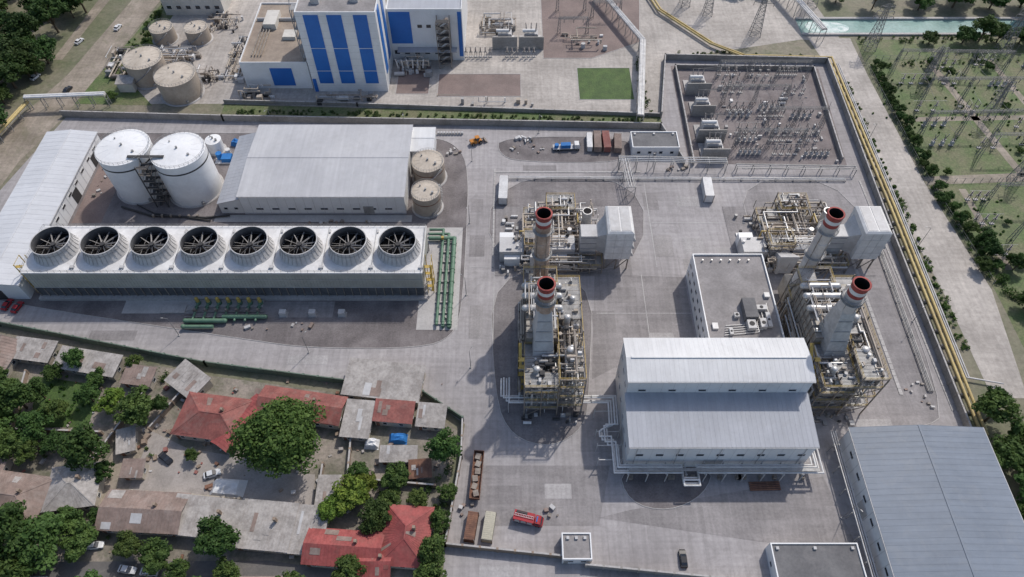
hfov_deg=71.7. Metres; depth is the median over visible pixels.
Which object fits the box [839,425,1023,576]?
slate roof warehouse
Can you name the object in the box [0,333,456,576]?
house yards
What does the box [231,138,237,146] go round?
covered equipment
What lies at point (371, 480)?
tree
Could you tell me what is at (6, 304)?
parked car
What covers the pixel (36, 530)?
tree
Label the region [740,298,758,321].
roof penthouse
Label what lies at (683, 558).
parked car
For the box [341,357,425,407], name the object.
corrugated shed
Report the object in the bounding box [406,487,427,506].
tree
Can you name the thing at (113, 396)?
tree
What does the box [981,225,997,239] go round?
tree
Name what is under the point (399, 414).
roof
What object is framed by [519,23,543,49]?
power transformer
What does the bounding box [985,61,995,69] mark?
tree
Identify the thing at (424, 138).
hall annex
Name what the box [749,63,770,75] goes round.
disconnector
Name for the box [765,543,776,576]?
walls
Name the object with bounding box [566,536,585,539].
roof vents
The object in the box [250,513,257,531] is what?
brown patch sheets
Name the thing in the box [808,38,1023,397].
service road
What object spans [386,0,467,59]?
walls
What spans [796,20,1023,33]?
canal water
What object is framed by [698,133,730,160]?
power transformer
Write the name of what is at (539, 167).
slab repair
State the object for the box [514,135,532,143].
material pile
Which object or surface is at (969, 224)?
tree
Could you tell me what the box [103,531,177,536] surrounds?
walls
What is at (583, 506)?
mixed paving
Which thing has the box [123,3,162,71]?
roadside scrub
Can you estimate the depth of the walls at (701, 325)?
214.47 m
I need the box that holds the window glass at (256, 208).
[256,208,391,209]
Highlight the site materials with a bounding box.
[92,144,934,517]
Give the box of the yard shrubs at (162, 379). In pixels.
[56,351,168,382]
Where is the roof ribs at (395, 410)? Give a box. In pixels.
[372,400,415,422]
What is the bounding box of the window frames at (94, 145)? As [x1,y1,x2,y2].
[55,145,95,222]
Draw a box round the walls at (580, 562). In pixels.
[561,535,591,563]
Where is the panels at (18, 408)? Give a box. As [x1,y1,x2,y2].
[11,372,100,434]
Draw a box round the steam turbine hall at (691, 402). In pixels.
[615,338,819,466]
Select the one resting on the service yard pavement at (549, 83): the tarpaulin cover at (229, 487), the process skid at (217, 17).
the process skid at (217, 17)
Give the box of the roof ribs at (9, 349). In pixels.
[0,335,16,367]
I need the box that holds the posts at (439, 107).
[223,99,660,116]
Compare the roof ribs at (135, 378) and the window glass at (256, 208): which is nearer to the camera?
the roof ribs at (135, 378)
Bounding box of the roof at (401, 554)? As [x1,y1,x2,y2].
[381,504,433,567]
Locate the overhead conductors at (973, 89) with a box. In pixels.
[912,52,1022,133]
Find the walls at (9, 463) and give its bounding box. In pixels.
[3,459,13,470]
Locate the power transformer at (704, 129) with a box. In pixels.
[693,113,727,142]
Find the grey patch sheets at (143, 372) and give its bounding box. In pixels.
[136,367,148,378]
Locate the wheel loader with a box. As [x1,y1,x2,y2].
[469,135,486,145]
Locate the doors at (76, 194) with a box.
[0,152,98,298]
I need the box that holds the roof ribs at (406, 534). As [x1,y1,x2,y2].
[381,511,432,555]
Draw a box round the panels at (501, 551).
[446,439,561,558]
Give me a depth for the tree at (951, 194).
243.92 m
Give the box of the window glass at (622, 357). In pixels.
[618,357,804,455]
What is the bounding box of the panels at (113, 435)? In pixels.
[54,421,125,515]
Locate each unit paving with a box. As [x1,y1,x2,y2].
[490,177,642,253]
[492,276,590,443]
[744,179,938,426]
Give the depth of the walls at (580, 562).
173.13 m
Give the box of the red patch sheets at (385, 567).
[371,558,387,569]
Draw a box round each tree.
[0,0,8,11]
[0,9,6,26]
[0,11,39,38]
[0,36,37,65]
[0,51,27,88]
[0,82,12,103]
[0,104,7,124]
[0,366,8,381]
[0,378,20,393]
[0,380,36,414]
[0,403,11,418]
[0,413,14,434]
[0,425,20,461]
[0,499,26,558]
[0,545,37,576]
[8,510,64,574]
[10,29,35,42]
[11,405,55,443]
[12,34,30,49]
[12,440,38,465]
[16,0,53,13]
[17,58,44,75]
[26,376,49,402]
[27,0,67,32]
[28,34,56,63]
[36,398,69,420]
[38,428,66,454]
[40,361,62,381]
[56,0,79,17]
[56,505,84,534]
[57,419,110,470]
[58,518,98,562]
[60,347,83,367]
[68,0,91,12]
[72,381,100,404]
[73,569,102,576]
[85,505,98,525]
[86,366,104,384]
[91,387,124,415]
[94,459,114,483]
[105,90,117,98]
[112,530,143,558]
[113,384,151,426]
[124,354,142,366]
[138,536,173,575]
[140,37,153,45]
[143,21,150,26]
[147,394,168,411]
[152,10,162,15]
[161,556,189,576]
[183,447,199,461]
[193,514,240,557]
[212,556,240,576]
[226,395,328,478]
[275,569,304,576]
[316,494,346,524]
[331,473,369,513]
[331,553,367,576]
[345,461,368,475]
[349,473,377,495]
[357,497,391,534]
[377,486,401,505]
[379,461,410,487]
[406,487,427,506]
[412,555,447,576]
[417,533,446,567]
[423,426,462,461]
[429,508,451,533]
[435,483,457,500]
[873,58,879,64]
[877,61,887,69]
[881,76,887,81]
[883,81,891,87]
[886,85,897,92]
[887,94,896,99]
[892,99,899,104]
[892,103,907,111]
[896,111,907,119]
[903,115,915,125]
[905,125,912,132]
[907,130,915,139]
[910,134,923,145]
[913,146,923,152]
[914,0,934,9]
[919,153,929,159]
[919,159,929,167]
[922,30,940,43]
[922,149,931,156]
[925,163,939,173]
[927,56,936,64]
[934,179,948,188]
[934,190,950,201]
[942,66,955,76]
[943,167,952,174]
[946,190,954,198]
[948,0,976,7]
[951,201,962,210]
[953,211,967,224]
[955,25,981,43]
[962,220,980,232]
[964,210,971,220]
[971,388,1023,428]
[972,14,1001,40]
[974,255,993,271]
[975,233,986,243]
[978,249,985,254]
[979,236,1006,256]
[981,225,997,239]
[982,0,1011,8]
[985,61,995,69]
[985,385,1014,399]
[990,21,1016,42]
[990,433,1023,472]
[992,257,1006,269]
[1001,102,1011,109]
[1002,273,1010,279]
[1004,218,1012,223]
[1006,253,1013,262]
[1007,423,1023,445]
[1009,253,1023,269]
[1013,26,1023,43]
[1013,470,1023,502]
[1015,500,1023,519]
[1016,291,1023,308]
[1017,0,1023,7]
[1017,147,1023,152]
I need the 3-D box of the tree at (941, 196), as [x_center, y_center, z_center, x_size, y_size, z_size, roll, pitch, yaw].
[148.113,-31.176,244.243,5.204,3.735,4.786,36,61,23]
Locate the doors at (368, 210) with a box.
[363,206,374,214]
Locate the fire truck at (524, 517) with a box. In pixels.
[513,509,543,527]
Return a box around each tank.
[93,127,167,204]
[121,44,165,89]
[148,18,179,46]
[149,130,223,207]
[153,60,204,106]
[183,18,213,46]
[205,134,226,155]
[411,148,446,186]
[411,178,443,218]
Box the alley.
[42,393,176,557]
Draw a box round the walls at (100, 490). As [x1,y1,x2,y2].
[51,472,105,513]
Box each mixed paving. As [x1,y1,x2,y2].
[461,466,608,525]
[592,275,694,378]
[600,476,854,542]
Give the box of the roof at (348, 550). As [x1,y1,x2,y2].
[301,528,383,566]
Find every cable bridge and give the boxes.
[617,155,727,173]
[619,158,635,197]
[734,163,856,175]
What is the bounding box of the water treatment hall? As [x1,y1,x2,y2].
[236,125,412,214]
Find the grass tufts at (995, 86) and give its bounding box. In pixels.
[872,59,1023,161]
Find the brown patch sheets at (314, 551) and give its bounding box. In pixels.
[309,529,351,554]
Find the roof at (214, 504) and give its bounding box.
[171,493,249,536]
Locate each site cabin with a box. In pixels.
[498,175,508,204]
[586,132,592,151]
[700,176,714,202]
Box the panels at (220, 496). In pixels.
[194,494,237,498]
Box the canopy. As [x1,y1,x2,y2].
[397,47,456,52]
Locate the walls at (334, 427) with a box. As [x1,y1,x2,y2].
[312,401,346,429]
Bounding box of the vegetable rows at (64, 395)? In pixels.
[44,375,89,422]
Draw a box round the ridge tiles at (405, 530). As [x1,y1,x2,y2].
[384,505,434,561]
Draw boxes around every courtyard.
[129,431,246,494]
[241,469,314,504]
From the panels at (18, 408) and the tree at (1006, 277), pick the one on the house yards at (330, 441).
the panels at (18, 408)
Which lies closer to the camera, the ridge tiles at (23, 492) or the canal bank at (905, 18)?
the ridge tiles at (23, 492)
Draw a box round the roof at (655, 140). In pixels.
[632,133,678,146]
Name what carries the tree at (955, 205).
on the ground at (54, 72)
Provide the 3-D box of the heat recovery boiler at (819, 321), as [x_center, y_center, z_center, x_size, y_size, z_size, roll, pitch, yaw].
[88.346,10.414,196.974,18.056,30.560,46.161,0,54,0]
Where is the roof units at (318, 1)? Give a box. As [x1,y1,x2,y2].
[310,0,357,3]
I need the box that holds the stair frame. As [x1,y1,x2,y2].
[288,0,312,83]
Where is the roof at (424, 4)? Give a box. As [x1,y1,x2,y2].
[387,0,460,8]
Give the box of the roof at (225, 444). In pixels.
[211,394,257,451]
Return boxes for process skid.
[105,45,133,78]
[159,44,201,64]
[196,64,224,82]
[207,10,243,32]
[225,35,247,82]
[237,84,274,99]
[315,89,377,105]
[437,93,533,105]
[480,12,515,34]
[561,27,606,50]
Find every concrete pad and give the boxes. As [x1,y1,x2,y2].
[122,301,194,312]
[193,301,334,316]
[214,215,411,221]
[416,227,462,329]
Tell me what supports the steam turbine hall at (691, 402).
on the concrete pavement at (456, 382)
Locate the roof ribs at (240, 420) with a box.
[210,393,258,450]
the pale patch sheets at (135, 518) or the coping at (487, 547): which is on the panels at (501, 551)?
the coping at (487, 547)
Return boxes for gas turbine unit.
[495,192,635,275]
[722,192,891,275]
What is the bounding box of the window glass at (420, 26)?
[395,25,444,53]
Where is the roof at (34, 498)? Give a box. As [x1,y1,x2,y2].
[0,470,50,518]
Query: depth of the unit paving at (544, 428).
205.76 m
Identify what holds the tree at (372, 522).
on the house yards at (330, 441)
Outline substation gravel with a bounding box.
[671,66,846,166]
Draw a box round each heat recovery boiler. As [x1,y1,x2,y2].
[517,265,586,423]
[776,266,891,425]
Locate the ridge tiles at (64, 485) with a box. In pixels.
[40,467,94,512]
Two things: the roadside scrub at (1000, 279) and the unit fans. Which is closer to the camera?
the unit fans
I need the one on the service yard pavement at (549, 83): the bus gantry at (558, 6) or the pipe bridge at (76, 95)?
the bus gantry at (558, 6)
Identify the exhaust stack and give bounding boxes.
[532,207,553,280]
[534,276,556,314]
[792,207,845,285]
[837,276,871,314]
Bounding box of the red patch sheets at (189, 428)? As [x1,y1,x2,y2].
[180,423,197,434]
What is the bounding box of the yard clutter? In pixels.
[21,379,441,558]
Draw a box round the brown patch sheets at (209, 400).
[207,397,212,404]
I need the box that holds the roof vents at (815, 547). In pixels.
[775,546,854,549]
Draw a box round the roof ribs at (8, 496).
[0,471,50,505]
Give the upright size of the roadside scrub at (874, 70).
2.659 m
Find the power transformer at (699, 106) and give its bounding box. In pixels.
[688,92,716,115]
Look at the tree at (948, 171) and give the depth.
251.47 m
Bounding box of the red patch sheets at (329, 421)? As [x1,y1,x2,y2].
[316,397,335,424]
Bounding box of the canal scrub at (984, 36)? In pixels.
[858,33,1023,43]
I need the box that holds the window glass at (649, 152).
[637,151,673,153]
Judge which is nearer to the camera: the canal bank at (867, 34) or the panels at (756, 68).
the panels at (756, 68)
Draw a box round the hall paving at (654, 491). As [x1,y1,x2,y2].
[622,467,710,508]
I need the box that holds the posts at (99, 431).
[8,369,103,434]
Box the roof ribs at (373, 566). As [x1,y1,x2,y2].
[356,557,391,576]
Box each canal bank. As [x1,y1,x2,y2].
[795,17,1022,19]
[802,33,995,35]
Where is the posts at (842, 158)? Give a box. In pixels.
[674,64,843,165]
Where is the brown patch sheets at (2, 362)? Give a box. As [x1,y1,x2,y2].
[0,359,5,366]
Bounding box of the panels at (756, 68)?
[675,65,841,163]
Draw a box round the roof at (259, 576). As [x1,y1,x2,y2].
[239,576,290,576]
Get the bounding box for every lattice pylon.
[702,0,713,16]
[749,0,774,36]
[803,0,818,7]
[862,4,895,51]
[919,45,949,83]
[980,79,1016,120]
[994,9,1023,53]
[1007,155,1023,183]
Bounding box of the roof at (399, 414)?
[372,398,414,423]
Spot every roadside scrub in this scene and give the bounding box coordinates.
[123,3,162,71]
[677,50,801,54]
[842,81,969,349]
[870,64,935,176]
[930,184,1019,300]
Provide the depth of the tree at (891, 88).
277.05 m
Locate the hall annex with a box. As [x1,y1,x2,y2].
[410,127,436,156]
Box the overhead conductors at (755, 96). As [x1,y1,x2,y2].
[695,63,823,134]
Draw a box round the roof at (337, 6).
[295,0,375,11]
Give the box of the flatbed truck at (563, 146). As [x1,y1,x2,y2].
[553,141,579,150]
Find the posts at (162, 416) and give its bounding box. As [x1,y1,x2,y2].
[147,400,174,431]
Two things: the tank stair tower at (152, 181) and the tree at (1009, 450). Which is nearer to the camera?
the tree at (1009, 450)
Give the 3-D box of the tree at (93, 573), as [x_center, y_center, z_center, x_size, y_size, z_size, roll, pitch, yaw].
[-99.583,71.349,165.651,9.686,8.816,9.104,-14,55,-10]
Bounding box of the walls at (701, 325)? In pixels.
[686,256,707,337]
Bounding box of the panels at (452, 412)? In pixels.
[424,391,461,419]
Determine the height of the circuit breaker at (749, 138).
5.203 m
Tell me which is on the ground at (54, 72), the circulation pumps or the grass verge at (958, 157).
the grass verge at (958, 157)
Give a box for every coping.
[9,371,98,431]
[61,110,660,122]
[92,392,142,457]
[148,392,179,426]
[224,99,658,113]
[346,438,433,484]
[445,418,561,555]
[588,563,722,576]
[661,53,971,426]
[675,64,842,158]
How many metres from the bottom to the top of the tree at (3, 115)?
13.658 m
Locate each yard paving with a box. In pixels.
[0,133,467,347]
[499,137,630,161]
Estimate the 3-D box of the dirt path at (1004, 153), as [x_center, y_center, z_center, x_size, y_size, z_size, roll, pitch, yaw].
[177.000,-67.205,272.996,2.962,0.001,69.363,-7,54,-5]
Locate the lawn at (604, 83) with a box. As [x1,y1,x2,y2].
[577,68,633,98]
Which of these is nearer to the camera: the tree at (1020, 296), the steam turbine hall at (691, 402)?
the steam turbine hall at (691, 402)
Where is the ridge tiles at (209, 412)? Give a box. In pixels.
[170,391,251,433]
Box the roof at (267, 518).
[233,498,298,552]
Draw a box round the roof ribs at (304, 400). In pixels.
[256,385,346,425]
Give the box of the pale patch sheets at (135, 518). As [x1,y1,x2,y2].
[100,513,141,529]
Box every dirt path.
[915,115,1023,121]
[923,173,1023,184]
[925,60,1023,176]
[959,189,1011,269]
[988,60,1023,103]
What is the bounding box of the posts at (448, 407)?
[422,390,463,421]
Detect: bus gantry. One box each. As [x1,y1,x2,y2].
[556,0,585,11]
[557,14,588,34]
[590,0,621,18]
[714,55,814,80]
[720,79,792,104]
[732,124,809,148]
[763,102,830,126]
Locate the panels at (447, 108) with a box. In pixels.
[225,100,658,116]
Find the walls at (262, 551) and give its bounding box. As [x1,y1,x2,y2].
[242,549,283,553]
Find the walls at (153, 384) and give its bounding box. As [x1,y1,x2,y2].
[124,370,159,389]
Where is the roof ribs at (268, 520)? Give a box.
[235,499,299,551]
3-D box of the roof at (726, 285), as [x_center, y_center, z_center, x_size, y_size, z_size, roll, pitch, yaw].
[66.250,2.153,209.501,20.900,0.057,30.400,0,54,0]
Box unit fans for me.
[731,305,770,331]
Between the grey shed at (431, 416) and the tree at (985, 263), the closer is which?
the grey shed at (431, 416)
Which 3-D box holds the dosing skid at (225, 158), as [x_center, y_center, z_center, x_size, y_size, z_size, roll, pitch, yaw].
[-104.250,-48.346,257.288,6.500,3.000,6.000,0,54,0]
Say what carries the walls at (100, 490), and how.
on the house yards at (330, 441)
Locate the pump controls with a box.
[278,309,346,317]
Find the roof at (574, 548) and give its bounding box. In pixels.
[563,534,590,557]
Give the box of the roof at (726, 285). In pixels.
[694,256,782,337]
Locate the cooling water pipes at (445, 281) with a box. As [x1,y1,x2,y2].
[428,228,456,328]
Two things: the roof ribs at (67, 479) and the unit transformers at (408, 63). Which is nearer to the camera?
the roof ribs at (67, 479)
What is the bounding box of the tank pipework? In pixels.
[121,204,229,220]
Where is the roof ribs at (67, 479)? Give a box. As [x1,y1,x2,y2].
[45,462,95,510]
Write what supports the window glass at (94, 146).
in the long warehouse at (51, 184)
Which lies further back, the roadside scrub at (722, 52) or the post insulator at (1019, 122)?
the roadside scrub at (722, 52)
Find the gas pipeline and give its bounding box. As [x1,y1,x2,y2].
[651,0,1003,435]
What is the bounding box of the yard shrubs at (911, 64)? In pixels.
[884,57,1019,67]
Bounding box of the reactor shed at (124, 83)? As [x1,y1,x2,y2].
[114,75,137,91]
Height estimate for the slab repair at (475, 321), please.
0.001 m
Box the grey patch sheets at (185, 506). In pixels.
[182,496,189,514]
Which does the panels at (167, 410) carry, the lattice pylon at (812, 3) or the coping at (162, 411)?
the coping at (162, 411)
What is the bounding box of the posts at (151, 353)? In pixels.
[0,322,333,382]
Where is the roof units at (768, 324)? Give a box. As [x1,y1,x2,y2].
[729,305,772,335]
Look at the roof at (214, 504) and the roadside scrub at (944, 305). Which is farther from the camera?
the roadside scrub at (944, 305)
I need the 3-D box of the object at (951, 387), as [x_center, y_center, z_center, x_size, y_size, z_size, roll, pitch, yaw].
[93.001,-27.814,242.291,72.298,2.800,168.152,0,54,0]
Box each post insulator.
[464,47,477,56]
[479,47,491,56]
[505,48,518,56]
[522,47,535,56]
[717,66,737,75]
[726,101,750,110]
[734,122,756,133]
[751,76,775,82]
[772,143,802,154]
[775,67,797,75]
[797,130,820,141]
[898,73,930,83]
[914,101,938,110]
[934,59,955,67]
[964,191,989,200]
[973,214,998,224]
[976,137,999,148]
[1014,117,1023,127]
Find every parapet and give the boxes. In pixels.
[294,0,377,13]
[386,0,461,10]
[561,533,591,559]
[630,131,679,147]
[692,254,784,337]
[770,543,866,576]
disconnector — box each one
[721,76,739,86]
[722,83,742,92]
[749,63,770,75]
[757,103,784,116]
[768,130,793,141]
[782,84,805,93]
[795,123,818,133]
[941,70,961,83]
[954,99,980,111]
[973,52,995,65]
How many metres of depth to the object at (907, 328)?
214.21 m
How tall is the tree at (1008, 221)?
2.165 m
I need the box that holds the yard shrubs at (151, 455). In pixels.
[142,413,153,456]
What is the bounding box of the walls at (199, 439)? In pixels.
[175,435,239,444]
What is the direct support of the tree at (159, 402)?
on the house yards at (330, 441)
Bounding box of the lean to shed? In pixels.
[217,132,255,212]
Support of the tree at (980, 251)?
on the grass verge at (958, 157)
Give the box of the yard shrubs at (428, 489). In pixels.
[341,470,432,494]
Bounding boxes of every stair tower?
[126,155,170,206]
[435,15,452,68]
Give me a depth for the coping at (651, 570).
170.50 m
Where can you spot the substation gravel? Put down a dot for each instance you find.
(715, 97)
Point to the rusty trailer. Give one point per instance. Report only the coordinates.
(476, 476)
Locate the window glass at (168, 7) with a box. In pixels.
[167,6,219,8]
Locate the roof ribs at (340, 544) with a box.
[300,528,384,565]
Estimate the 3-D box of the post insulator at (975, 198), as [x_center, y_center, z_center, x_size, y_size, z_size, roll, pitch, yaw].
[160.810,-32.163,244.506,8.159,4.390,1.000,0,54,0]
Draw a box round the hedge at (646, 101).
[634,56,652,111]
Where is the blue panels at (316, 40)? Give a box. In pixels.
[302,0,390,91]
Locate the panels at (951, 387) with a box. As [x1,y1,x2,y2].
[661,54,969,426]
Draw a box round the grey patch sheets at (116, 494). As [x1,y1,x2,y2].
[107,490,125,497]
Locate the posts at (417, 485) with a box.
[347,447,436,487]
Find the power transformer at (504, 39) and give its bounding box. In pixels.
[492,23,516,49]
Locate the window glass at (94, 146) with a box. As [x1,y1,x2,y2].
[56,146,94,221]
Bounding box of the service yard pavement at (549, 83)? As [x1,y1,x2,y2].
[137,0,838,112]
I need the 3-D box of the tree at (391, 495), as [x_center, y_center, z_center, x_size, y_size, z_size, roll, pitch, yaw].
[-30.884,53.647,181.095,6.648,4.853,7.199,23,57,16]
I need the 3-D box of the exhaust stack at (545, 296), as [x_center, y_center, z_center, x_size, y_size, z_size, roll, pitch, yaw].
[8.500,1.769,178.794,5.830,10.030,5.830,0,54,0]
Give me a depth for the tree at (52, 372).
201.96 m
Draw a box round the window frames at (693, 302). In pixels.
[687,264,705,337]
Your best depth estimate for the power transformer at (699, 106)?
270.40 m
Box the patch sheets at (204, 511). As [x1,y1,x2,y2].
[196,504,224,523]
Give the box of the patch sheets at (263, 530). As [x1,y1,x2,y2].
[253,521,272,539]
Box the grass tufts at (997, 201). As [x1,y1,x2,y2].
[973,198,1018,240]
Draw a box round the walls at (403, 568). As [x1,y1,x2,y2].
[391,567,414,569]
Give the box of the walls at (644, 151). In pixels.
[629,134,679,155]
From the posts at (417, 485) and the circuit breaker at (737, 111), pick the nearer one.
the posts at (417, 485)
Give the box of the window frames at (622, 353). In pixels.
[618,353,805,455]
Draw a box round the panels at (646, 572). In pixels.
[587,565,701,576]
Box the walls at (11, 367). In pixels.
[4,359,18,379]
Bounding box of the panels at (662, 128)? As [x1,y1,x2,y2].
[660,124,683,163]
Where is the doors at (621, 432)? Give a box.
[620,424,722,463]
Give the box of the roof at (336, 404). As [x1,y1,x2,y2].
[256,385,347,425]
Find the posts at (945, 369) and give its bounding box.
[660,53,969,424]
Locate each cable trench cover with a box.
[492,169,495,266]
[495,171,639,172]
[743,168,850,168]
[850,258,902,394]
[859,181,953,410]
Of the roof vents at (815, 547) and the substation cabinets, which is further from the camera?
the substation cabinets
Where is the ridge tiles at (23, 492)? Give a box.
[0,480,51,517]
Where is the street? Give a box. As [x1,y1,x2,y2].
[32,561,346,576]
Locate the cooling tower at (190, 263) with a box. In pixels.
[13,224,434,300]
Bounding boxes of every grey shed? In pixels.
[13,336,60,365]
[53,345,124,380]
[115,425,138,455]
[119,458,148,479]
[164,359,213,397]
[253,388,261,395]
[284,504,328,555]
[314,475,341,504]
[339,398,374,441]
[379,445,417,464]
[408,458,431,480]
[415,402,447,430]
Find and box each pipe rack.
[500,377,823,485]
[827,431,877,576]
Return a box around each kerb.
[0,138,467,348]
[437,74,520,96]
[489,177,643,272]
[491,271,591,444]
[498,136,627,162]
[541,0,639,57]
[577,68,634,99]
[621,467,710,509]
[743,178,938,426]
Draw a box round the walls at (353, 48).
[294,0,393,90]
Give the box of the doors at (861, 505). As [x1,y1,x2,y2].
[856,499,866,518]
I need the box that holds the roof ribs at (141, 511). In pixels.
[95,489,186,534]
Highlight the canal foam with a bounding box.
[805,21,848,32]
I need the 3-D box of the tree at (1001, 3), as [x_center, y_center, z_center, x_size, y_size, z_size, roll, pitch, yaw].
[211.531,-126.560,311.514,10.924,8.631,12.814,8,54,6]
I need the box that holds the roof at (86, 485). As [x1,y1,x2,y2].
[41,461,101,511]
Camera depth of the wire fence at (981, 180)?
250.41 m
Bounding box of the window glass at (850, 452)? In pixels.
[850,452,888,575]
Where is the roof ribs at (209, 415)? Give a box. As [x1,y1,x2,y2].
[175,394,251,438]
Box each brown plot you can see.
[72,166,115,222]
[396,66,430,93]
[438,74,520,95]
[541,0,638,57]
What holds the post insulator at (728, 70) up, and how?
on the substation gravel
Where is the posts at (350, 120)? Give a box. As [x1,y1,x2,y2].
[59,110,661,128]
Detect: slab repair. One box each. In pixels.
[88,331,136,339]
[286,356,328,363]
[469,235,484,255]
[469,305,482,337]
[471,199,482,211]
[479,565,519,576]
[487,486,521,503]
[523,165,555,169]
[544,484,571,498]
[590,567,639,576]
[592,311,616,332]
[642,193,658,209]
[650,333,673,337]
[653,235,673,255]
[662,286,682,314]
[676,196,705,206]
[682,238,705,253]
[683,259,690,270]
[716,248,732,253]
[750,501,788,519]
[854,419,892,426]
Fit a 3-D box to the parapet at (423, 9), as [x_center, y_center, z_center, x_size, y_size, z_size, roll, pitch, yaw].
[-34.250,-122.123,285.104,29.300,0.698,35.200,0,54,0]
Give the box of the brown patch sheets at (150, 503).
[147,499,155,506]
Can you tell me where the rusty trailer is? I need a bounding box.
[469,450,483,499]
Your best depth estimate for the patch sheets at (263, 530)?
174.88 m
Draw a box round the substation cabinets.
[718,72,838,162]
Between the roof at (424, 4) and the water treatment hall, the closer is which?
the water treatment hall
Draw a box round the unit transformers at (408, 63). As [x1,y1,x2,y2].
[394,53,431,76]
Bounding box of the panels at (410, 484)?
[348,439,433,487]
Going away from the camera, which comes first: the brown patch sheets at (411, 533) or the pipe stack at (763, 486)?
the brown patch sheets at (411, 533)
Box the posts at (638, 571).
[584,563,710,576]
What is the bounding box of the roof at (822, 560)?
[772,544,864,576]
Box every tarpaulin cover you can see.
[209,478,247,497]
[364,438,379,449]
[389,433,407,444]
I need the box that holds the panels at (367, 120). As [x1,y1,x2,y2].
[61,111,660,128]
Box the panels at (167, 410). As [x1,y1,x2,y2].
[150,393,182,429]
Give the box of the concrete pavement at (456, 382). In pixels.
[0,60,962,576]
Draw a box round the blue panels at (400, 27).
[388,12,463,55]
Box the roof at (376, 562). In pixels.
[357,553,390,576]
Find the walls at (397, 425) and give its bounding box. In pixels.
[375,409,414,427]
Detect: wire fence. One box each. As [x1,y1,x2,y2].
[865,60,995,284]
[867,53,1023,59]
[929,177,1023,181]
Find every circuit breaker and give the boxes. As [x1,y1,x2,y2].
[727,105,752,116]
[736,131,758,141]
[737,144,763,154]
[757,100,781,109]
[765,123,789,132]
[789,110,812,118]
[802,148,831,156]
[921,117,949,125]
[929,134,959,145]
[987,77,1010,86]
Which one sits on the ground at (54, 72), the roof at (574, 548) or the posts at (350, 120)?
the posts at (350, 120)
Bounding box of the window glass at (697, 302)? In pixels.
[688,265,704,337]
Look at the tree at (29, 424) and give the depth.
188.98 m
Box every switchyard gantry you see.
[889,44,1019,74]
[918,73,1023,101]
[918,104,1023,134]
[975,128,1023,157]
[979,178,1023,207]
[1007,222,1023,242]
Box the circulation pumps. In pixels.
[160,297,267,328]
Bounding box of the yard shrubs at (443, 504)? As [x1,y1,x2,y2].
[431,428,455,536]
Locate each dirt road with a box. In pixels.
[0,0,159,186]
[53,0,108,59]
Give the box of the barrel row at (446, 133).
[437,131,462,134]
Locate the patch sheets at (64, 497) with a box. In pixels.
[61,469,80,501]
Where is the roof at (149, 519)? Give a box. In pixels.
[94,489,190,534]
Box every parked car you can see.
[0,298,13,310]
[10,301,23,313]
[29,73,40,80]
[62,86,72,92]
[74,38,83,44]
[85,541,104,549]
[113,24,121,30]
[117,565,137,574]
[139,568,158,576]
[158,451,172,464]
[203,468,220,479]
[678,549,687,567]
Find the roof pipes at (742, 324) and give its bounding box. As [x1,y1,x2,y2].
[702,259,768,334]
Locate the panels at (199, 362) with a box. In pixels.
[0,321,343,383]
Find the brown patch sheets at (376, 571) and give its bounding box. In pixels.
[375,567,378,575]
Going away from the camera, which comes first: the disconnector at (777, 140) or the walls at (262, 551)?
the walls at (262, 551)
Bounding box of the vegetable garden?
[32,377,102,426]
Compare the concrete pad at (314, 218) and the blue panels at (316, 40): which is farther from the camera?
the blue panels at (316, 40)
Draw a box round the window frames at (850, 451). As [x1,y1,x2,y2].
[849,451,888,576]
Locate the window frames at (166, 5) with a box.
[166,5,219,8]
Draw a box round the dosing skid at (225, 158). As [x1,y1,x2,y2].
[215,148,232,163]
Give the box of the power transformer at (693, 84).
[683,69,711,94]
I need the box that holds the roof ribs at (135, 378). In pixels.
[119,364,156,386]
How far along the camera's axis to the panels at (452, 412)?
197.25 m
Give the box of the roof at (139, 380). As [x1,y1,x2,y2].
[119,364,156,386]
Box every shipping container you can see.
[463,510,478,543]
[481,510,496,543]
[593,130,601,151]
[601,131,611,152]
[613,133,621,152]
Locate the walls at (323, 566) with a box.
[306,565,336,568]
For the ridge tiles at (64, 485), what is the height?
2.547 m
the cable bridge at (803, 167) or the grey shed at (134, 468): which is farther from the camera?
the cable bridge at (803, 167)
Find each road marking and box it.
[493,270,494,327]
[641,275,649,337]
[643,180,656,266]
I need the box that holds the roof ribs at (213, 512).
[176,493,249,536]
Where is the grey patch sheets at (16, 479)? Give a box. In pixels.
[12,476,21,482]
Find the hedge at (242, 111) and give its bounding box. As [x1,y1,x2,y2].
[236,108,642,121]
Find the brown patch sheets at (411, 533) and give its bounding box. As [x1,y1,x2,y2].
[381,531,415,550]
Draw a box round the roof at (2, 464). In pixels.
[0,456,8,469]
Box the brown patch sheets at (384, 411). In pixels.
[377,401,390,414]
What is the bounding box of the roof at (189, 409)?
[171,391,251,439]
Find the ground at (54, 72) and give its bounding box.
[0,0,1023,575]
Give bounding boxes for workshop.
[160,0,231,14]
[239,3,313,87]
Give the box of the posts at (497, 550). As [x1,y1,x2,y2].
[444,418,551,557]
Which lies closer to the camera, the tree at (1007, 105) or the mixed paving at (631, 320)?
the mixed paving at (631, 320)
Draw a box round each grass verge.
[76,5,172,104]
[221,105,660,121]
[856,40,1023,346]
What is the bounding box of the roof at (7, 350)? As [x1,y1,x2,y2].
[0,335,16,369]
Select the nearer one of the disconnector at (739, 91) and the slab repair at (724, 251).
the slab repair at (724, 251)
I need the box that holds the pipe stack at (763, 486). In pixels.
[748,481,780,490]
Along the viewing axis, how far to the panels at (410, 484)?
185.00 m
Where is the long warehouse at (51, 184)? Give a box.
[0,129,100,298]
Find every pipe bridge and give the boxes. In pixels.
[0,101,33,142]
[23,91,111,109]
[509,176,845,181]
[599,2,644,51]
[636,39,645,121]
[779,0,827,41]
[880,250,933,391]
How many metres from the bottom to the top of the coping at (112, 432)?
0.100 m

